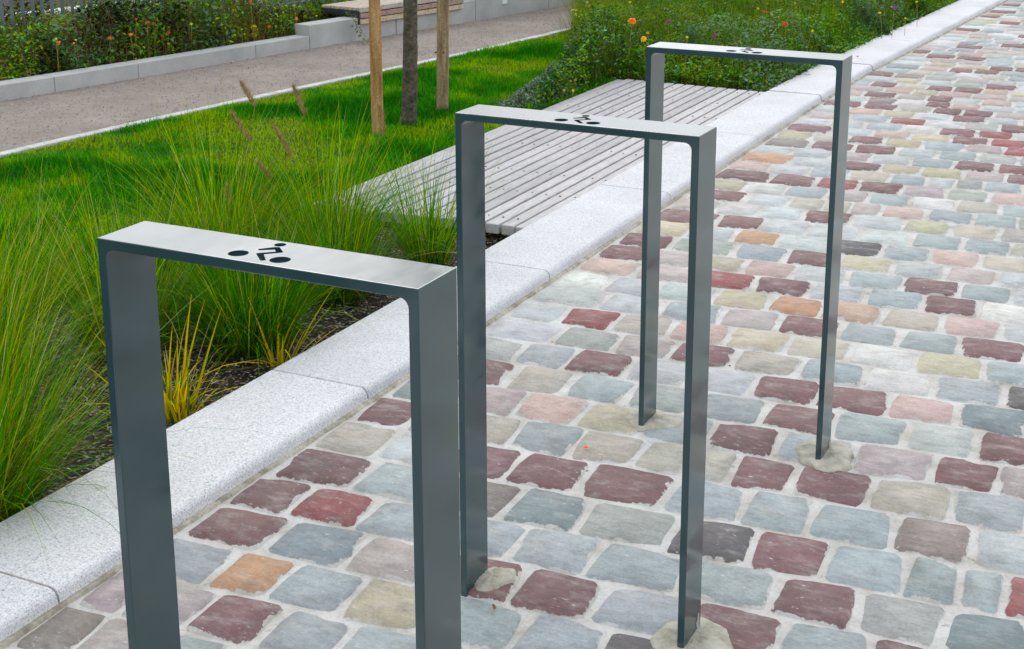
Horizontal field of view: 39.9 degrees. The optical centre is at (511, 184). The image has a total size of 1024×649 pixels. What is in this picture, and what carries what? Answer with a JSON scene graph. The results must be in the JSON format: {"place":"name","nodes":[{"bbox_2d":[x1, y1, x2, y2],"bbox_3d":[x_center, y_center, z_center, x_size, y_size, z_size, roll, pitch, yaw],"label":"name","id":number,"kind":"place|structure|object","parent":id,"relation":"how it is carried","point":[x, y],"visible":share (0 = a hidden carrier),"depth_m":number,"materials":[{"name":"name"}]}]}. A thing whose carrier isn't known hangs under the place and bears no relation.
{"place":"outdoors","nodes":[
{"label":"outdoors","id":0,"kind":"place"},
{"bbox_2d":[0,159,115,380],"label":"ornamental grass","id":1,"kind":"object","parent":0,"point":[6,284],"depth_m":3.58,"materials":[{"name":"green plant"}]},
{"bbox_2d":[0,148,139,306],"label":"ornamental grass","id":2,"kind":"object","parent":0,"point":[22,248],"depth_m":4.12,"materials":[{"name":"green plant"}]},
{"bbox_2d":[5,219,304,321],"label":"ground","id":3,"kind":"structure","parent":0,"point":[39,310],"depth_m":4.95,"materials":[{"name":"green plant"}]},
{"bbox_2d":[0,35,309,101],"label":"wall","id":4,"kind":"structure","parent":3,"relation":"on","point":[23,87],"depth_m":7.64,"materials":[{"name":"concrete"}]},
{"bbox_2d":[295,0,579,48],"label":"bench wall","id":5,"kind":"structure","parent":3,"relation":"on","point":[329,32],"depth_m":9.36,"materials":[{"name":"concrete"}]},
{"bbox_2d":[346,8,368,43],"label":"trailing vine","id":6,"kind":"object","parent":5,"relation":"on","point":[357,27],"visible":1,"depth_m":8.81,"materials":[{"name":"green plant"}]},
{"bbox_2d":[321,0,463,24],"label":"bench","id":7,"kind":"object","parent":5,"relation":"attached to","point":[387,7],"visible":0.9,"depth_m":9.11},
{"bbox_2d":[0,0,1008,648],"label":"kerb","id":8,"kind":"structure","parent":3,"relation":"on","point":[320,390],"depth_m":3.29,"materials":[{"name":"stone"}]},
{"bbox_2d":[0,135,312,380],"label":"ornamental grass","id":9,"kind":"object","parent":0,"point":[164,319],"depth_m":3.69,"materials":[{"name":"green plant"}]},
{"bbox_2d":[0,0,363,80],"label":"flower bed soil","id":10,"kind":"structure","parent":0,"point":[7,4],"depth_m":10.63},
{"bbox_2d":[4,0,287,31],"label":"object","id":11,"kind":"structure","parent":10,"relation":"on","point":[86,10],"depth_m":9.24,"materials":[{"name":"green plant"}]},
{"bbox_2d":[0,0,350,80],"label":"thicket","id":12,"kind":"object","parent":10,"relation":"on","point":[115,14],"depth_m":7.91,"materials":[{"name":"green plant"}]},
{"bbox_2d":[0,0,365,68],"bbox_3d":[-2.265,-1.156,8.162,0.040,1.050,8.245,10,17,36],"label":"hedge","id":13,"kind":"object","parent":10,"relation":"on","point":[292,2],"depth_m":7.86,"materials":[{"name":"green plant"}]},
{"bbox_2d":[299,0,342,22],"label":"yellow leaved shrub","id":14,"kind":"object","parent":10,"relation":"on","point":[319,1],"visible":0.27,"depth_m":9.16,"materials":[{"name":"green plant"}]},
{"bbox_2d":[0,4,581,151],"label":"path","id":15,"kind":"structure","parent":0,"point":[33,129],"depth_m":7.46,"materials":[{"name":"grey gravel"}]},
{"bbox_2d":[0,31,616,316],"bbox_3d":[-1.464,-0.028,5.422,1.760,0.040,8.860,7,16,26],"label":"lawn","id":16,"kind":"structure","parent":0,"point":[140,146],"depth_m":5.95,"materials":[{"name":"plant"}]},
{"bbox_2d":[0,29,570,157],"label":"lawn edging","id":17,"kind":"object","parent":16,"relation":"on","point":[112,128],"visible":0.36,"depth_m":6.80,"materials":[{"name":"concrete"}]},
{"bbox_2d":[369,0,383,136],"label":"tree stake","id":18,"kind":"object","parent":16,"relation":"on","point":[375,46],"visible":0.84,"depth_m":6.01,"materials":[{"name":"brown wood"}]},
{"bbox_2d":[399,0,417,126],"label":"young tree","id":19,"kind":"object","parent":16,"relation":"on","point":[410,72],"visible":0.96,"depth_m":6.25,"materials":[{"name":"brown plant"}]},
{"bbox_2d":[436,0,448,111],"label":"tree stake","id":20,"kind":"object","parent":16,"relation":"on","point":[442,53],"visible":0.95,"depth_m":6.55,"materials":[{"name":"brown wood"}]},
{"bbox_2d":[495,87,546,108],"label":"silver leaved plant","id":21,"kind":"object","parent":16,"relation":"on","point":[517,99],"visible":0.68,"depth_m":6.78,"materials":[{"name":"green plant"}]},
{"bbox_2d":[512,76,574,100],"bbox_3d":[0.132,-0.491,7.036,0.338,0.151,0.296,7,16,26],"label":"silver leaved plant","id":22,"kind":"object","parent":16,"relation":"on","point":[527,88],"visible":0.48,"depth_m":7.02,"materials":[{"name":"green plant"}]},
{"bbox_2d":[523,60,583,90],"bbox_3d":[0.209,-0.570,7.349,0.302,0.149,0.386,-4,14,-14],"label":"silver leaved plant","id":23,"kind":"object","parent":16,"relation":"on","point":[547,71],"visible":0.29,"depth_m":7.31,"materials":[{"name":"green plant"}]},
{"bbox_2d":[550,0,604,28],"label":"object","id":24,"kind":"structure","parent":16,"relation":"on","point":[573,11],"depth_m":9.18,"materials":[{"name":"green plant"}]},
{"bbox_2d":[555,52,601,79],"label":"silver leaved plant","id":25,"kind":"object","parent":16,"relation":"on","point":[582,69],"visible":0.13,"depth_m":7.49,"materials":[{"name":"green plant"}]},
{"bbox_2d":[4,4,942,506],"bbox_3d":[0.065,-0.519,7.532,3.450,0.023,16.100,7,16,26],"label":"planting bed","id":26,"kind":"object","parent":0,"point":[358,316],"visible":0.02,"depth_m":3.60,"materials":[{"name":"soil"}]},
{"bbox_2d":[0,159,222,530],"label":"ornamental grass","id":27,"kind":"object","parent":26,"relation":"on","point":[17,306],"depth_m":3.15,"materials":[{"name":"green plant"}]},
{"bbox_2d":[0,209,286,569],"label":"ornamental grass","id":28,"kind":"object","parent":26,"relation":"on","point":[23,464],"depth_m":2.75,"materials":[{"name":"green plant"}]},
{"bbox_2d":[78,300,254,428],"bbox_3d":[-0.815,0.416,3.277,0.445,0.261,0.436,-5,15,-19],"label":"yellow sedge","id":29,"kind":"object","parent":26,"relation":"on","point":[176,405],"visible":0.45,"depth_m":3.28,"materials":[{"name":"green plant"}]},
{"bbox_2d":[7,80,391,303],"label":"ornamental grass","id":30,"kind":"object","parent":26,"relation":"on","point":[380,115],"depth_m":4.19,"materials":[{"name":"green plant"}]},
{"bbox_2d":[166,373,251,425],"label":"wispy grass","id":31,"kind":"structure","parent":26,"relation":"on","point":[199,399],"depth_m":3.34,"materials":[{"name":"plant"}]},
{"bbox_2d":[94,185,390,373],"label":"ornamental grass","id":32,"kind":"object","parent":26,"relation":"on","point":[263,305],"depth_m":3.60,"materials":[{"name":"green plant"}]},
{"bbox_2d":[218,287,338,369],"bbox_3d":[-0.574,0.367,3.534,0.306,0.229,0.262,7,16,26],"label":"yellow sedge","id":33,"kind":"object","parent":26,"relation":"on","point":[279,356],"visible":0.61,"depth_m":3.56,"materials":[{"name":"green plant"}]},
{"bbox_2d":[187,96,455,252],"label":"ornamental grass","id":34,"kind":"object","parent":26,"relation":"on","point":[319,192],"depth_m":4.44,"materials":[{"name":"green plant"}]},
{"bbox_2d":[216,143,453,321],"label":"ornamental grass","id":35,"kind":"object","parent":26,"relation":"on","point":[347,297],"depth_m":4.11,"materials":[{"name":"green plant"}]},
{"bbox_2d":[337,115,509,265],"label":"ornamental grass","id":36,"kind":"object","parent":26,"relation":"on","point":[433,250],"depth_m":4.36,"materials":[{"name":"green plant"}]},
{"bbox_2d":[317,79,764,239],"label":"wooden platform","id":37,"kind":"structure","parent":26,"relation":"on","point":[545,172],"depth_m":5.58,"materials":[{"name":"grey wood"}]},
{"bbox_2d":[591,25,630,64],"bbox_3d":[0.558,-0.816,8.144,0.383,0.239,0.356,7,16,26],"label":"silver leaved plant","id":38,"kind":"object","parent":26,"relation":"on","point":[616,42],"visible":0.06,"depth_m":8.12,"materials":[{"name":"green plant"}]},
{"bbox_2d":[569,0,671,21],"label":"feather grass","id":39,"kind":"object","parent":26,"relation":"on","point":[623,5],"depth_m":9.22,"materials":[{"name":"green plant"}]},
{"bbox_2d":[606,33,643,72],"bbox_3d":[0.666,-0.744,7.887,0.322,0.221,0.344,-2,14,-8],"label":"silver leaved plant","id":40,"kind":"object","parent":26,"relation":"on","point":[624,55],"visible":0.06,"depth_m":7.83,"materials":[{"name":"green plant"}]},
{"bbox_2d":[614,46,645,80],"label":"broad leaved plant","id":41,"kind":"object","parent":26,"relation":"on","point":[637,50],"visible":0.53,"depth_m":7.59,"materials":[{"name":"green plant"}]},
{"bbox_2d":[627,18,635,71],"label":"orange flower","id":42,"kind":"object","parent":26,"relation":"on","point":[632,21],"visible":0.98,"depth_m":7.42,"materials":[{"name":"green plant"}]},
{"bbox_2d":[641,36,646,81],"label":"amber flower","id":43,"kind":"object","parent":26,"relation":"on","point":[644,39],"visible":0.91,"depth_m":7.41,"materials":[{"name":"yellow plant"}]},
{"bbox_2d":[636,18,663,42],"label":"leafy plant","id":44,"kind":"object","parent":26,"relation":"on","point":[645,30],"visible":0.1,"depth_m":8.22,"materials":[{"name":"green plant"}]},
{"bbox_2d":[640,0,675,37],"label":"feathery plant","id":45,"kind":"object","parent":26,"relation":"on","point":[656,1],"visible":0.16,"depth_m":8.77,"materials":[{"name":"green plant"}]},
{"bbox_2d":[668,71,691,83],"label":"wide leaved weed","id":46,"kind":"object","parent":26,"relation":"on","point":[680,77],"visible":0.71,"depth_m":7.39,"materials":[{"name":"green plant"}]},
{"bbox_2d":[666,22,722,79],"bbox_3d":[0.986,-0.742,7.717,0.391,0.310,0.388,7,16,26],"label":"leafy plant","id":47,"kind":"object","parent":26,"relation":"on","point":[690,33],"visible":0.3,"depth_m":7.67,"materials":[{"name":"green plant"}]},
{"bbox_2d":[693,69,712,84],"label":"wide leaved weed","id":48,"kind":"object","parent":26,"relation":"on","point":[704,74],"visible":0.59,"depth_m":7.35,"materials":[{"name":"green plant"}]},
{"bbox_2d":[700,0,743,39],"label":"leafy plant","id":49,"kind":"object","parent":26,"relation":"on","point":[716,11],"visible":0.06,"depth_m":8.84,"materials":[{"name":"green plant"}]},
{"bbox_2d":[715,70,734,87],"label":"wide leaved weed","id":50,"kind":"object","parent":26,"relation":"on","point":[723,84],"visible":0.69,"depth_m":7.25,"materials":[{"name":"green plant"}]},
{"bbox_2d":[728,66,745,88],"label":"wide leaved weed","id":51,"kind":"object","parent":26,"relation":"on","point":[737,78],"visible":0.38,"depth_m":7.36,"materials":[{"name":"green plant"}]},
{"bbox_2d":[524,0,957,109],"bbox_3d":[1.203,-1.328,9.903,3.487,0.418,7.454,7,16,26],"label":"ground cover","id":52,"kind":"object","parent":26,"relation":"on","point":[603,32],"visible":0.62,"depth_m":7.83,"materials":[{"name":"green plant"}]},
{"bbox_2d":[726,0,756,30],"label":"feathery plant","id":53,"kind":"object","parent":26,"relation":"on","point":[742,1],"visible":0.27,"depth_m":8.89,"materials":[{"name":"green plant"}]},
{"bbox_2d":[744,76,768,85],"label":"wide leaved weed","id":54,"kind":"object","parent":26,"relation":"on","point":[760,80],"visible":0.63,"depth_m":7.19,"materials":[{"name":"green plant"}]},
{"bbox_2d":[745,36,809,86],"bbox_3d":[1.401,-0.661,7.494,0.319,0.258,0.399,-12,19,-40],"label":"leafy plant","id":55,"kind":"object","parent":26,"relation":"on","point":[773,46],"visible":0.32,"depth_m":7.45,"materials":[{"name":"green plant"}]},
{"bbox_2d":[782,21,787,49],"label":"red flower","id":56,"kind":"object","parent":26,"relation":"on","point":[785,24],"visible":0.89,"depth_m":7.73,"materials":[{"name":"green plant"}]},
{"bbox_2d":[775,0,815,40],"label":"leafy plant","id":57,"kind":"object","parent":26,"relation":"on","point":[795,19],"visible":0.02,"depth_m":9.02,"materials":[{"name":"green plant"}]},
{"bbox_2d":[810,8,844,43],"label":"feathery plant","id":58,"kind":"object","parent":26,"relation":"on","point":[830,22],"visible":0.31,"depth_m":8.78,"materials":[{"name":"green plant"}]},
{"bbox_2d":[822,34,843,53],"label":"leafy plant","id":59,"kind":"object","parent":26,"relation":"on","point":[831,43],"visible":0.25,"depth_m":8.20,"materials":[{"name":"green plant"}]},
{"bbox_2d":[843,0,886,40],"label":"leafy plant","id":60,"kind":"object","parent":26,"relation":"on","point":[866,13],"visible":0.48,"depth_m":9.07,"materials":[{"name":"green plant"}]},
{"bbox_2d":[870,20,894,35],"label":"leafy plant","id":61,"kind":"object","parent":26,"relation":"on","point":[878,29],"visible":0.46,"depth_m":8.89,"materials":[{"name":"green plant"}]},
{"bbox_2d":[902,0,928,17],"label":"leafy plant","id":62,"kind":"object","parent":26,"relation":"on","point":[921,5],"visible":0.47,"depth_m":9.85,"materials":[{"name":"green plant"}]},
{"bbox_2d":[5,0,1023,648],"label":"pavement","id":63,"kind":"structure","parent":0,"point":[893,518],"depth_m":3.00,"materials":[{"name":"stone"}]},
{"bbox_2d":[97,221,460,648],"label":"bike rack","id":64,"kind":"object","parent":63,"relation":"on","point":[427,292],"visible":1,"depth_m":1.52,"materials":[{"name":"grey metal"}]},
{"bbox_2d":[455,104,716,647],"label":"bike rack","id":65,"kind":"object","parent":63,"relation":"on","point":[700,140],"visible":1,"depth_m":2.26,"materials":[{"name":"grey metal"}]},
{"bbox_2d":[638,42,851,459],"bbox_3d":[0.479,0.170,2.973,0.410,0.910,0.079,7,16,26],"label":"bike rack","id":66,"kind":"object","parent":63,"relation":"on","point":[654,98],"visible":0.97,"depth_m":2.93,"materials":[{"name":"grey metal"}]}
]}

